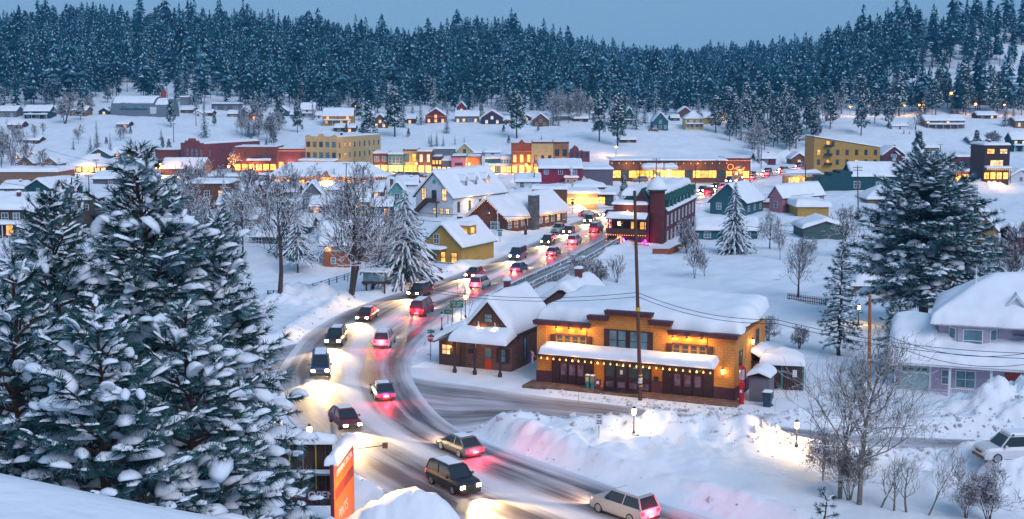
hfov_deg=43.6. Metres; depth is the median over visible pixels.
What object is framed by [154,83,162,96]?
pine tree
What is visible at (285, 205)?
house
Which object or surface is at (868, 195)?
house
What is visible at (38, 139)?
house
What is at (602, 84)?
forest fir
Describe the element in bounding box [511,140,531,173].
brick building
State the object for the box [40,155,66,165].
house
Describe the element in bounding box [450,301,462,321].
road sign
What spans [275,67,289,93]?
forest fir
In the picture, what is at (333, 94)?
forest fir
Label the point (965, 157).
shop
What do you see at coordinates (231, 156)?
bare tree
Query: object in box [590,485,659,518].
station wagon
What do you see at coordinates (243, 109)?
bare tree
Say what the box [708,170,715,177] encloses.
window
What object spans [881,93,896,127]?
pine tree
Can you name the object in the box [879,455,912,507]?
aspen tree
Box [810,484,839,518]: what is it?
pine tree
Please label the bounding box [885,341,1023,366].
overhead wire
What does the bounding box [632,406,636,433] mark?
street lamp
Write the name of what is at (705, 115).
house
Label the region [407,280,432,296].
sports utility vehicle
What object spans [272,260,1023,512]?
snow clods
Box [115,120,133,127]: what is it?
house
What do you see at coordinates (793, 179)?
window
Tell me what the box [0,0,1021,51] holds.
sky
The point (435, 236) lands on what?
window
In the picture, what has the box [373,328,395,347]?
sports utility vehicle
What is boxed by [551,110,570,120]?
house
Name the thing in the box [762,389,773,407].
wheelie bin
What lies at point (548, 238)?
sports utility vehicle
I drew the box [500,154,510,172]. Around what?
shop
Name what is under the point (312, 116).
spruce tree
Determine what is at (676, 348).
window
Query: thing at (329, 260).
cottage
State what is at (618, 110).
pine tree
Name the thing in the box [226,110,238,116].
house
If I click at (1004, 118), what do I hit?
spruce tree
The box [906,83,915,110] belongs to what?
forest fir
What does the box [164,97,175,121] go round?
pine tree
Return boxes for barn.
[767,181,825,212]
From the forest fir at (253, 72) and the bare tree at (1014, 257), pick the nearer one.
the bare tree at (1014, 257)
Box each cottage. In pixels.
[317,219,389,267]
[1009,167,1023,182]
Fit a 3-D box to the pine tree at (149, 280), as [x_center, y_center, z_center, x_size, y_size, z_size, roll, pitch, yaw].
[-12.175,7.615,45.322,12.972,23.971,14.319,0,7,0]
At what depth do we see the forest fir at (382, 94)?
688.47 m
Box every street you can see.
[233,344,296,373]
[412,377,988,448]
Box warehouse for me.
[806,161,903,190]
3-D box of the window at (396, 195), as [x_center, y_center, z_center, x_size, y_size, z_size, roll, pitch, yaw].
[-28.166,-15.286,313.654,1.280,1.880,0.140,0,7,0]
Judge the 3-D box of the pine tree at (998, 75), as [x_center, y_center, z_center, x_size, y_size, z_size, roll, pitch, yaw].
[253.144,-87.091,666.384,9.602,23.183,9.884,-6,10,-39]
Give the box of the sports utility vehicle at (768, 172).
[764,170,772,175]
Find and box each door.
[432,190,436,198]
[485,348,491,369]
[551,356,558,382]
[560,357,567,383]
[568,358,575,384]
[577,358,584,385]
[585,359,592,385]
[604,361,614,388]
[616,362,626,389]
[628,363,637,390]
[641,364,650,391]
[662,366,671,393]
[672,367,681,394]
[683,368,692,395]
[693,369,702,396]
[703,370,712,397]
[900,365,928,390]
[1005,373,1023,380]
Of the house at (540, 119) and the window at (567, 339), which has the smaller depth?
the window at (567, 339)
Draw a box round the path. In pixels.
[517,238,620,286]
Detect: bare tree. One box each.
[0,119,23,146]
[0,129,15,160]
[0,133,16,165]
[0,221,62,269]
[6,147,25,164]
[9,125,22,138]
[11,133,35,164]
[15,203,54,242]
[25,124,37,142]
[32,122,46,134]
[33,148,60,166]
[52,91,85,123]
[73,124,85,137]
[74,129,81,141]
[82,93,94,109]
[114,124,124,140]
[120,123,130,137]
[146,182,185,235]
[173,164,208,198]
[174,158,213,186]
[180,197,202,230]
[181,177,216,215]
[182,195,196,230]
[187,194,216,242]
[189,191,241,241]
[207,185,276,258]
[209,164,229,177]
[222,181,248,231]
[225,185,260,225]
[227,151,241,172]
[230,114,248,132]
[231,173,330,293]
[234,111,246,132]
[235,105,248,127]
[235,162,285,209]
[235,169,253,187]
[242,115,257,137]
[247,117,263,136]
[249,98,264,134]
[256,110,286,142]
[258,168,291,212]
[274,111,288,134]
[277,156,307,196]
[285,167,414,295]
[301,162,327,187]
[314,195,361,219]
[318,180,355,226]
[332,173,362,219]
[348,161,372,187]
[361,174,383,195]
[362,207,428,289]
[541,93,566,121]
[543,87,564,108]
[544,89,563,105]
[547,95,556,112]
[547,95,565,118]
[556,94,574,122]
[560,86,587,119]
[566,86,586,114]
[571,92,592,119]
[581,95,595,118]
[672,219,701,253]
[680,228,709,277]
[696,252,710,275]
[733,165,744,178]
[741,120,769,149]
[742,126,766,150]
[752,210,792,248]
[771,226,787,249]
[775,239,822,297]
[796,236,816,254]
[802,239,818,260]
[817,93,830,122]
[821,88,851,123]
[822,203,867,253]
[907,108,923,129]
[972,214,1023,273]
[982,130,1001,141]
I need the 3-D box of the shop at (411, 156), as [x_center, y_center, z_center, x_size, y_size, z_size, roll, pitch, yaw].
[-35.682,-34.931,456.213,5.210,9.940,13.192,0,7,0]
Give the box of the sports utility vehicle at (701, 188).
[697,185,706,191]
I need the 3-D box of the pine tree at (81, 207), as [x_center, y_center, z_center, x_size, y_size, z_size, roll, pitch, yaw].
[-21.485,7.316,63.282,8.012,23.072,7.605,0,7,0]
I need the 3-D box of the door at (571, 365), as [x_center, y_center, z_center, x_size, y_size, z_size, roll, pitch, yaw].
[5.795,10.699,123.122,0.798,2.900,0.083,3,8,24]
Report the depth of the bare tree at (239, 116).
533.34 m
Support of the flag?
attached to the depot
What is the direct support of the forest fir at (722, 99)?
on the ground
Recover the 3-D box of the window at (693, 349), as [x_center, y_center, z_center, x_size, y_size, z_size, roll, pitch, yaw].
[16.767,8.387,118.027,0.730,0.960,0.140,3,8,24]
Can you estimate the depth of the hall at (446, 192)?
289.47 m
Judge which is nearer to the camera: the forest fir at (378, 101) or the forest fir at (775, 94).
the forest fir at (378, 101)
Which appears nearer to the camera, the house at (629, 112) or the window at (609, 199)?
the window at (609, 199)
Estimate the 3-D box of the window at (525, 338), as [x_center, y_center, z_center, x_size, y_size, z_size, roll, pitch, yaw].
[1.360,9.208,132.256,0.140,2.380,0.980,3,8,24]
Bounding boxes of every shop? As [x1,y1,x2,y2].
[70,154,116,172]
[373,150,391,171]
[388,150,404,172]
[403,147,419,171]
[417,148,433,172]
[432,154,443,169]
[434,146,455,155]
[441,157,450,168]
[451,153,467,167]
[466,154,481,165]
[485,155,500,172]
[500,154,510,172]
[531,140,552,171]
[552,140,568,157]
[567,187,600,209]
[598,189,615,205]
[932,153,969,181]
[970,139,1011,184]
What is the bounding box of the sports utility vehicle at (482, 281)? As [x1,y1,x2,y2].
[469,274,491,288]
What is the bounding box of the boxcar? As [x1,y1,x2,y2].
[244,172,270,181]
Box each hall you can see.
[110,91,178,116]
[411,164,508,216]
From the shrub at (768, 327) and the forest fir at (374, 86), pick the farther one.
the forest fir at (374, 86)
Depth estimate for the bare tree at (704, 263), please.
195.37 m
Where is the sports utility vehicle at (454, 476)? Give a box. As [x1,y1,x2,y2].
[425,455,480,494]
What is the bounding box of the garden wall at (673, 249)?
[652,244,682,253]
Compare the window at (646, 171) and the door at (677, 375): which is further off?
the window at (646, 171)
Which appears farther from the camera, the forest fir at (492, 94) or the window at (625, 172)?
the forest fir at (492, 94)
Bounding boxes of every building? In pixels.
[155,147,180,168]
[181,138,259,170]
[185,177,239,208]
[233,144,283,172]
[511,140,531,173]
[537,158,582,183]
[569,145,589,161]
[719,155,751,179]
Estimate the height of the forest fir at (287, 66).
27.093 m
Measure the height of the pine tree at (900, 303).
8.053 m
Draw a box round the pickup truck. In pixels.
[550,223,565,232]
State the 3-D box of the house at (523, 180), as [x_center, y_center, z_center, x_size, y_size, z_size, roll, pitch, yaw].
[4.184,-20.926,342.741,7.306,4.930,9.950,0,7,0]
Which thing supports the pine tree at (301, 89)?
on the ground
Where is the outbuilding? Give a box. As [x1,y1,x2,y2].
[539,266,605,304]
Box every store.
[0,165,75,184]
[530,183,568,203]
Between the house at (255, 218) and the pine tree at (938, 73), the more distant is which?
the pine tree at (938, 73)
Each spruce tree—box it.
[42,80,50,104]
[87,136,92,153]
[93,120,101,149]
[178,72,186,99]
[189,78,200,104]
[193,92,199,110]
[199,104,210,138]
[213,179,238,260]
[267,174,292,258]
[282,204,318,272]
[310,100,315,118]
[345,91,351,107]
[363,189,443,292]
[398,99,407,127]
[416,98,425,124]
[429,85,437,110]
[429,133,433,146]
[431,76,438,105]
[442,112,450,132]
[496,87,506,111]
[549,105,556,125]
[607,96,612,114]
[630,95,642,129]
[640,98,648,123]
[649,88,659,121]
[695,98,700,114]
[715,182,757,255]
[738,114,744,139]
[739,85,744,119]
[749,118,757,148]
[754,143,762,162]
[766,98,772,127]
[919,88,929,114]
[948,87,955,113]
[999,105,1009,126]
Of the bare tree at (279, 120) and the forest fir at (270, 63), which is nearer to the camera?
the bare tree at (279, 120)
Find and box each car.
[328,404,361,429]
[355,305,378,320]
[370,380,395,399]
[392,171,404,175]
[436,431,483,457]
[464,266,484,277]
[509,261,527,271]
[546,246,560,255]
[562,225,574,233]
[578,210,599,216]
[603,209,613,215]
[711,182,719,187]
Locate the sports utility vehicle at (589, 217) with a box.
[583,213,595,222]
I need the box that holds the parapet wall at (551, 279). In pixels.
[487,234,619,295]
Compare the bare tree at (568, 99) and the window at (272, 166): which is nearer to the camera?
the window at (272, 166)
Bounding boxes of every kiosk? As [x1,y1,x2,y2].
[272,432,337,505]
[563,166,578,183]
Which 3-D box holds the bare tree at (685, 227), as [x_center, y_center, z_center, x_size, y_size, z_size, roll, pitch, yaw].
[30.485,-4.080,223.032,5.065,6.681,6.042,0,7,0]
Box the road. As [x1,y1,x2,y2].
[277,167,795,518]
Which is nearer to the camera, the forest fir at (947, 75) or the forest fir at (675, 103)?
the forest fir at (675, 103)
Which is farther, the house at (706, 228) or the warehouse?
the warehouse
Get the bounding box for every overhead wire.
[1,182,225,201]
[219,193,526,216]
[248,201,579,226]
[427,291,1023,358]
[430,289,1014,352]
[574,194,808,208]
[748,226,857,236]
[884,334,1023,356]
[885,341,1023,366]
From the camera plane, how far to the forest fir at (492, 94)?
694.77 m
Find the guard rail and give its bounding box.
[267,252,415,294]
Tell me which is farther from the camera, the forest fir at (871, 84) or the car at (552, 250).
the forest fir at (871, 84)
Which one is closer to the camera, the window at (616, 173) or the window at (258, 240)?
the window at (258, 240)
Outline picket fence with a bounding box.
[787,293,826,305]
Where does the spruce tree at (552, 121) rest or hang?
on the ground
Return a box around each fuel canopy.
[641,163,677,180]
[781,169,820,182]
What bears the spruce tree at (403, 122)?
on the ground
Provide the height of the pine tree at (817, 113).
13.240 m
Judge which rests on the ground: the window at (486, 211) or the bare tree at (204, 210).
the bare tree at (204, 210)
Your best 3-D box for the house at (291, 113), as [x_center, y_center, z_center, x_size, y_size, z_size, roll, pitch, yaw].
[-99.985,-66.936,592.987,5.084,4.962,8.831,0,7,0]
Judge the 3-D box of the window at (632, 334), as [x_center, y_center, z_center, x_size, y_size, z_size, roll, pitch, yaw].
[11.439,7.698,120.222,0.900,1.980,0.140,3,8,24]
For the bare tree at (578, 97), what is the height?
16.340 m
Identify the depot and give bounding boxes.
[532,285,773,399]
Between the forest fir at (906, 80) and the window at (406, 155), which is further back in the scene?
the forest fir at (906, 80)
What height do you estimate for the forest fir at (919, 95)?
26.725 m
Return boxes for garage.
[791,213,849,239]
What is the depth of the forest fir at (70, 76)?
691.25 m
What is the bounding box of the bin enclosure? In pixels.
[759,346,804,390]
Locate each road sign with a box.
[427,330,434,359]
[444,310,451,313]
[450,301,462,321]
[595,414,602,437]
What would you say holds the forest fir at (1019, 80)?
on the ground
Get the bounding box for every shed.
[159,157,212,175]
[203,172,243,181]
[582,165,613,185]
[747,361,776,402]
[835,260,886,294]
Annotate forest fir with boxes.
[1,66,12,97]
[11,68,20,95]
[11,77,22,105]
[18,76,28,102]
[25,45,42,104]
[26,74,34,93]
[37,70,45,100]
[40,49,63,104]
[42,62,49,80]
[54,66,66,102]
[61,42,79,92]
[61,60,69,96]
[74,62,84,92]
[75,56,90,100]
[81,70,93,102]
[88,62,96,90]
[132,42,152,95]
[134,62,145,91]
[144,69,153,94]
[145,60,155,95]
[160,65,171,97]
[174,84,178,99]
[177,78,181,97]
[190,42,212,103]
[194,79,201,99]
[198,69,210,99]
[219,64,232,100]
[223,87,228,101]
[226,85,231,97]
[238,63,247,104]
[240,60,255,104]
[240,77,247,104]
[241,88,251,102]
[243,65,256,90]
[250,57,255,91]
[250,66,261,99]
[255,74,262,102]
[258,66,271,100]
[263,54,275,102]
[266,86,271,106]
[272,71,283,101]
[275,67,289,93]
[276,77,285,100]
[283,56,295,82]
[285,73,294,106]
[287,65,297,102]
[292,78,298,99]
[305,76,314,96]
[306,83,313,101]
[309,54,328,108]
[309,60,318,97]
[311,90,317,102]
[316,70,325,109]
[323,73,331,103]
[323,87,331,107]
[327,56,347,106]
[327,64,337,87]
[329,74,337,105]
[334,88,342,106]
[354,81,361,104]
[363,70,374,103]
[371,71,380,109]
[374,92,381,104]
[375,54,388,105]
[379,80,384,104]
[383,93,388,105]
[384,50,401,86]
[399,75,408,105]
[402,71,410,103]
[412,60,426,98]
[412,66,425,105]
[412,75,419,105]
[412,88,416,102]
[437,84,446,109]
[444,68,450,104]
[445,64,458,101]
[445,65,458,85]
[445,72,456,93]
[450,80,458,110]
[459,84,467,105]
[461,62,475,109]
[466,89,470,108]
[474,73,484,91]
[479,87,485,103]
[488,86,494,98]
[492,71,503,93]
[496,68,506,105]
[501,65,513,100]
[505,81,513,96]
[512,65,525,107]
[521,86,527,104]
[528,91,534,109]
[530,73,541,110]
[538,79,547,110]
[541,65,552,110]
[549,65,559,106]
[552,83,557,98]
[557,71,570,109]
[566,68,576,93]
[584,83,590,99]
[595,65,609,90]
[596,68,610,103]
[596,71,609,95]
[619,80,625,105]
[630,73,643,107]
[631,75,644,112]
[640,78,649,110]
[645,96,650,111]
[646,80,651,107]
[648,75,660,109]
[654,79,661,106]
[659,82,670,114]
[670,79,679,98]
[673,92,678,110]
[674,73,686,108]
[681,93,688,106]
[685,70,695,106]
[689,70,698,109]
[701,70,716,110]
[710,76,719,102]
[716,79,723,105]
[720,91,725,108]
[750,78,760,105]
[756,66,769,87]
[757,74,766,96]
[762,73,772,86]
[769,79,775,95]
[771,65,784,98]
[772,69,778,100]
[792,72,798,103]
[796,70,804,110]
[797,81,804,105]
[798,69,810,94]
[807,81,817,99]
[845,76,854,107]
[866,72,872,100]
[870,69,880,87]
[875,67,885,104]
[878,64,886,99]
[880,65,890,100]
[883,50,899,92]
[900,63,911,95]
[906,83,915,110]
[909,51,920,95]
[912,82,917,100]
[914,65,927,110]
[915,67,930,110]
[918,78,931,105]
[926,66,933,96]
[928,77,935,105]
[941,65,950,97]
[947,63,962,112]
[951,72,964,109]
[969,52,987,102]
[969,76,976,103]
[973,66,987,110]
[974,55,988,109]
[987,64,996,94]
[998,50,1018,113]
[1008,88,1017,108]
[1012,57,1023,106]
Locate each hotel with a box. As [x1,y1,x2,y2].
[298,132,380,162]
[804,134,880,172]
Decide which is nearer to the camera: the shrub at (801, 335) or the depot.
the depot
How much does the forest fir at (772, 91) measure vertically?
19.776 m
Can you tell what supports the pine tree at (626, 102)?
on the ground
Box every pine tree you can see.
[0,86,8,105]
[0,179,170,483]
[0,258,122,491]
[1,137,341,518]
[2,290,248,518]
[26,175,119,392]
[43,78,57,103]
[75,98,85,119]
[84,292,301,518]
[103,84,111,101]
[151,209,318,516]
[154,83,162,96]
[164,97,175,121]
[212,114,216,125]
[249,91,261,118]
[260,92,267,115]
[270,127,276,144]
[273,97,287,130]
[291,99,303,132]
[297,82,307,102]
[355,98,363,116]
[358,100,377,132]
[372,88,382,112]
[381,87,407,136]
[424,75,437,104]
[442,96,447,106]
[469,92,476,106]
[479,103,483,115]
[481,76,489,98]
[504,89,527,137]
[504,90,518,110]
[589,90,609,140]
[606,93,628,146]
[618,174,628,198]
[623,96,630,108]
[708,95,725,132]
[722,88,739,117]
[724,114,733,140]
[725,92,741,130]
[731,99,745,136]
[740,81,751,119]
[742,98,757,131]
[747,92,759,119]
[754,97,765,126]
[756,111,764,131]
[760,82,773,119]
[760,121,769,149]
[768,101,777,121]
[769,98,785,143]
[769,119,780,146]
[778,82,790,114]
[780,121,790,141]
[782,97,791,121]
[783,123,796,150]
[786,99,795,133]
[789,87,799,110]
[792,110,804,148]
[801,103,810,129]
[804,96,822,124]
[805,106,814,129]
[810,118,821,135]
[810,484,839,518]
[811,109,822,129]
[816,242,863,355]
[823,91,839,128]
[836,80,849,113]
[837,139,1006,316]
[851,74,863,103]
[853,94,870,135]
[856,77,870,107]
[867,83,883,122]
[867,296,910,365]
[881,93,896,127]
[882,83,895,109]
[893,71,908,115]
[909,129,926,158]
[928,79,945,114]
[934,67,944,92]
[942,77,953,108]
[953,60,977,112]
[960,84,972,114]
[970,129,981,148]
[971,74,987,105]
[985,76,1002,110]
[988,71,1008,111]
[1016,87,1023,114]
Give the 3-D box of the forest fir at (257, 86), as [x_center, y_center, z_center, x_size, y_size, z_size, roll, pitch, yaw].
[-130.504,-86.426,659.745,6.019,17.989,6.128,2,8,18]
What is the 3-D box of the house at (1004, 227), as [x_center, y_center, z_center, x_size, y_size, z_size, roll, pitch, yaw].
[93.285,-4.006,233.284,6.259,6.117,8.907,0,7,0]
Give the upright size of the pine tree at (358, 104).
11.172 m
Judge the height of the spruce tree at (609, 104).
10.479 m
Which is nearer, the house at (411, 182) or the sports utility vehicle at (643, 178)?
the house at (411, 182)
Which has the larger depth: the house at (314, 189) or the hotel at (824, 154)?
the hotel at (824, 154)
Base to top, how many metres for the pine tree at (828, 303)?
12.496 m
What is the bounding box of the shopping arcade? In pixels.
[606,156,728,182]
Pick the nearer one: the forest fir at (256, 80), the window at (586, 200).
the window at (586, 200)
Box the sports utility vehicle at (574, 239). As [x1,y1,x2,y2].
[567,234,580,244]
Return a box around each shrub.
[446,290,459,324]
[455,278,480,318]
[566,252,592,275]
[583,258,609,280]
[606,254,625,282]
[762,316,783,340]
[790,323,810,348]
[937,467,984,517]
[958,459,1023,518]
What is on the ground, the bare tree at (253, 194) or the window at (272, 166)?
the bare tree at (253, 194)
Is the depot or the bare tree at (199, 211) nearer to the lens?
the depot
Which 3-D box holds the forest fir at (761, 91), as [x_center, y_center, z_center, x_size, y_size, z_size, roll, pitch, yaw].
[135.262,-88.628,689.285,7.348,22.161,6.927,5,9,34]
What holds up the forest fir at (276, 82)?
on the ground
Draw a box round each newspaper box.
[585,374,589,388]
[590,374,595,388]
[596,379,600,389]
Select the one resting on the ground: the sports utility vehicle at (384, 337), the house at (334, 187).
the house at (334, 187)
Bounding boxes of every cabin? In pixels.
[10,152,27,158]
[30,149,41,155]
[456,142,472,153]
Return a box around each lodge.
[0,190,64,237]
[64,193,106,227]
[465,188,570,230]
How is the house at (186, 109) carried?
on the ground
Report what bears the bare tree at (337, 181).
on the ground
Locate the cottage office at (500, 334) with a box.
[433,276,546,377]
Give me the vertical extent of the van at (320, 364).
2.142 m
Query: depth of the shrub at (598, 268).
183.64 m
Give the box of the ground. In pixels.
[0,28,1023,518]
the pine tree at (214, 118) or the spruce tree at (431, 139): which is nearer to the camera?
the spruce tree at (431, 139)
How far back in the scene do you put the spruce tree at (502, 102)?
640.99 m
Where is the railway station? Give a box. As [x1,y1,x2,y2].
[269,161,391,184]
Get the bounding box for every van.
[308,347,331,376]
[409,296,434,315]
[509,245,526,259]
[589,221,602,232]
[704,186,714,193]
[725,175,734,182]
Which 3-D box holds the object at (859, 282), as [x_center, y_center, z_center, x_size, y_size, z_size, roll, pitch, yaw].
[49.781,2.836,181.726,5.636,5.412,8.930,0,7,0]
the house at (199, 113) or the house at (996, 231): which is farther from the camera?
the house at (199, 113)
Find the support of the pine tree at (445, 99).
on the ground
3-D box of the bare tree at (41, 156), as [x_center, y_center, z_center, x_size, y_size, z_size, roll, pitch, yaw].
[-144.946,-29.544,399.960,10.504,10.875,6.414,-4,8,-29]
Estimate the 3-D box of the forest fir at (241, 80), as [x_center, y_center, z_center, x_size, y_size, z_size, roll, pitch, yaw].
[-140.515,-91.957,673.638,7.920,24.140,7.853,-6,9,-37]
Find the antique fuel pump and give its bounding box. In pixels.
[738,365,744,403]
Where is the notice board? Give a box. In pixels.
[358,267,391,293]
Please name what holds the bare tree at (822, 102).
on the ground
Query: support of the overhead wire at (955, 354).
attached to the utility pole at (869, 320)
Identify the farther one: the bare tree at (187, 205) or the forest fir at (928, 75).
the forest fir at (928, 75)
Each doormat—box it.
[600,388,622,392]
[622,390,637,394]
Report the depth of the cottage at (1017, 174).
401.89 m
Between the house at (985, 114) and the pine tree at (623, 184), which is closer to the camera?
the pine tree at (623, 184)
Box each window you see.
[1,213,8,219]
[6,225,12,235]
[13,213,19,219]
[204,191,209,196]
[234,164,240,170]
[256,238,261,243]
[263,164,268,170]
[270,164,275,170]
[331,257,335,263]
[381,165,387,170]
[394,193,399,200]
[405,154,408,161]
[412,154,415,161]
[418,165,423,172]
[421,188,426,199]
[426,165,430,172]
[433,234,438,243]
[441,251,445,261]
[441,344,450,354]
[442,188,446,200]
[451,252,456,261]
[457,202,459,211]
[468,200,470,210]
[483,208,489,214]
[484,313,492,322]
[491,221,498,229]
[501,349,505,362]
[512,166,516,171]
[519,166,523,171]
[523,337,526,360]
[556,335,562,341]
[564,335,570,342]
[567,197,575,203]
[571,336,578,343]
[574,197,582,203]
[579,337,585,343]
[582,197,589,203]
[590,197,598,203]
[599,197,604,203]
[607,197,612,203]
[608,329,617,346]
[613,170,620,177]
[617,221,621,227]
[617,330,626,347]
[621,170,628,177]
[629,170,636,177]
[629,331,636,348]
[637,170,644,175]
[637,236,642,242]
[640,222,645,230]
[640,332,648,349]
[645,170,652,177]
[653,170,660,177]
[661,170,667,176]
[669,170,676,176]
[672,344,679,352]
[677,170,684,177]
[681,345,688,352]
[685,170,692,177]
[690,346,697,353]
[692,170,700,177]
[699,346,706,354]
[700,170,708,177]
[704,231,710,237]
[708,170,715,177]
[716,203,720,209]
[717,170,724,177]
[726,171,731,177]
[734,171,740,177]
[739,349,742,366]
[743,171,748,177]
[756,328,758,344]
[788,177,799,182]
[854,181,859,187]
[941,369,948,384]
[955,370,975,388]
[984,172,988,178]
[987,149,994,153]
[990,160,1003,165]
[990,172,995,178]
[997,172,1001,178]
[1000,149,1007,153]
[1003,172,1007,178]
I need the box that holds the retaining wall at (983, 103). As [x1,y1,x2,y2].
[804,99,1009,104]
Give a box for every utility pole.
[633,191,642,400]
[691,165,699,193]
[716,160,720,191]
[853,166,861,207]
[867,295,871,391]
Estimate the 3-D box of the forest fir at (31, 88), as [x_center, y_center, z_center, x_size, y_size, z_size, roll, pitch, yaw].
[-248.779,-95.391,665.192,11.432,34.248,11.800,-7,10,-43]
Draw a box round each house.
[0,104,23,116]
[0,179,30,191]
[6,120,28,128]
[16,154,41,165]
[23,104,56,118]
[23,135,46,143]
[24,175,84,191]
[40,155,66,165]
[58,176,81,195]
[70,104,92,115]
[87,147,114,158]
[91,170,134,184]
[98,106,110,114]
[112,147,137,156]
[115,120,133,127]
[159,180,185,191]
[180,94,194,104]
[180,106,196,112]
[193,109,206,116]
[205,109,216,115]
[211,101,242,110]
[215,193,257,210]
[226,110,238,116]
[233,207,263,225]
[248,109,263,119]
[250,224,283,243]
[252,180,273,206]
[265,196,294,213]
[271,101,284,106]
[271,181,303,197]
[277,105,290,115]
[287,213,318,233]
[289,110,301,117]
[300,101,317,117]
[301,179,327,208]
[308,195,338,212]
[314,111,321,117]
[322,107,355,125]
[326,181,356,194]
[333,122,357,131]
[340,182,372,215]
[359,182,385,196]
[370,196,395,217]
[373,113,388,127]
[387,178,409,207]
[395,174,420,189]
[404,114,417,123]
[423,214,497,263]
[425,107,447,123]
[454,109,479,122]
[456,101,466,109]
[473,149,481,153]
[481,109,503,123]
[484,148,500,154]
[503,116,514,123]
[514,172,541,189]
[524,113,531,120]
[532,112,549,126]
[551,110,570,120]
[571,179,606,188]
[572,114,588,121]
[604,115,610,122]
[618,135,636,142]
[624,106,634,124]
[650,111,668,130]
[667,101,674,108]
[668,114,679,120]
[675,106,690,117]
[682,110,704,129]
[692,216,759,239]
[701,112,715,123]
[707,180,765,215]
[751,151,776,164]
[762,193,768,208]
[785,150,804,163]
[786,196,831,216]
[855,184,892,203]
[880,144,905,160]
[886,121,908,129]
[887,266,1023,395]
[919,114,965,129]
[924,142,939,150]
[963,135,986,144]
[970,198,1000,246]
[971,111,997,118]
[998,221,1023,248]
[1004,131,1023,151]
[1007,116,1023,127]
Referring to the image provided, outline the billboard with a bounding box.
[324,433,387,518]
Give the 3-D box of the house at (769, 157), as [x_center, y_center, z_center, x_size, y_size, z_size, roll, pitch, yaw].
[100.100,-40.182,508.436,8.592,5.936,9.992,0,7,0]
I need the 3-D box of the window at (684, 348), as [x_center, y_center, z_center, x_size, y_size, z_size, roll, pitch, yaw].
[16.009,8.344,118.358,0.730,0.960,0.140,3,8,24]
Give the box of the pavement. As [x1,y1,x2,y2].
[522,380,740,407]
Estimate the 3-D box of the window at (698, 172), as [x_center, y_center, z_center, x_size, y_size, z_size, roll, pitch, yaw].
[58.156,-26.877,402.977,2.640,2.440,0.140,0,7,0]
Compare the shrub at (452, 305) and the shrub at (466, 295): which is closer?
the shrub at (452, 305)
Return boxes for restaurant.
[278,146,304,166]
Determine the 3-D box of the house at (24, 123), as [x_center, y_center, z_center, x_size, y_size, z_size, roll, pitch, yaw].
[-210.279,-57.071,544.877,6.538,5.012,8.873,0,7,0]
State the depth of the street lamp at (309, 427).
95.83 m
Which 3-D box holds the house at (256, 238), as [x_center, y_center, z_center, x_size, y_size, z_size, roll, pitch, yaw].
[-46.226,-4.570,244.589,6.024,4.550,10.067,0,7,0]
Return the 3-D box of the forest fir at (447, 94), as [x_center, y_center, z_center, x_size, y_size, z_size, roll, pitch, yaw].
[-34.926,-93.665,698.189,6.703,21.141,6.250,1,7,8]
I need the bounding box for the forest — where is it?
[0,0,1023,111]
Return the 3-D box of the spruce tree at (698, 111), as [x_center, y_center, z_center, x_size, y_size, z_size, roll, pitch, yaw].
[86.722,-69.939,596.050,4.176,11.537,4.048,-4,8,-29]
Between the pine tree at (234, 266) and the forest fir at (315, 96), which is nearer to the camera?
the pine tree at (234, 266)
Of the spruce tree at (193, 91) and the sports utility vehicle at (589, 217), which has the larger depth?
the spruce tree at (193, 91)
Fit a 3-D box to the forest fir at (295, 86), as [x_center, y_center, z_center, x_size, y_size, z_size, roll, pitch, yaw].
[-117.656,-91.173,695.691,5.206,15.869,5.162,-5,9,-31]
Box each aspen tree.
[766,326,950,504]
[767,347,940,498]
[794,425,847,479]
[812,437,882,500]
[862,457,909,510]
[879,450,930,512]
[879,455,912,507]
[928,445,974,514]
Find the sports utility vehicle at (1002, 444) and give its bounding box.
[972,428,1023,462]
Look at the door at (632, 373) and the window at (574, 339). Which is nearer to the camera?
the door at (632, 373)
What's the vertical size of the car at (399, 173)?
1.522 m
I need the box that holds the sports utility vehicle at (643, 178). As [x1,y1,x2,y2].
[632,176,647,181]
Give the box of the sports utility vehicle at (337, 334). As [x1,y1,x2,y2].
[324,324,347,345]
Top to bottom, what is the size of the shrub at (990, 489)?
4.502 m
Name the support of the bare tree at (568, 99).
on the ground
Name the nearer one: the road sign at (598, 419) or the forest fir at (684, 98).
the road sign at (598, 419)
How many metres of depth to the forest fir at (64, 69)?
696.15 m
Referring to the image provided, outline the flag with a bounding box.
[529,351,534,362]
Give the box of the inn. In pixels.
[605,175,698,245]
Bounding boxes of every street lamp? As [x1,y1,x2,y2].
[307,423,311,431]
[440,311,442,330]
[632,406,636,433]
[794,419,799,447]
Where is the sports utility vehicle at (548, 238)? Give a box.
[540,233,554,244]

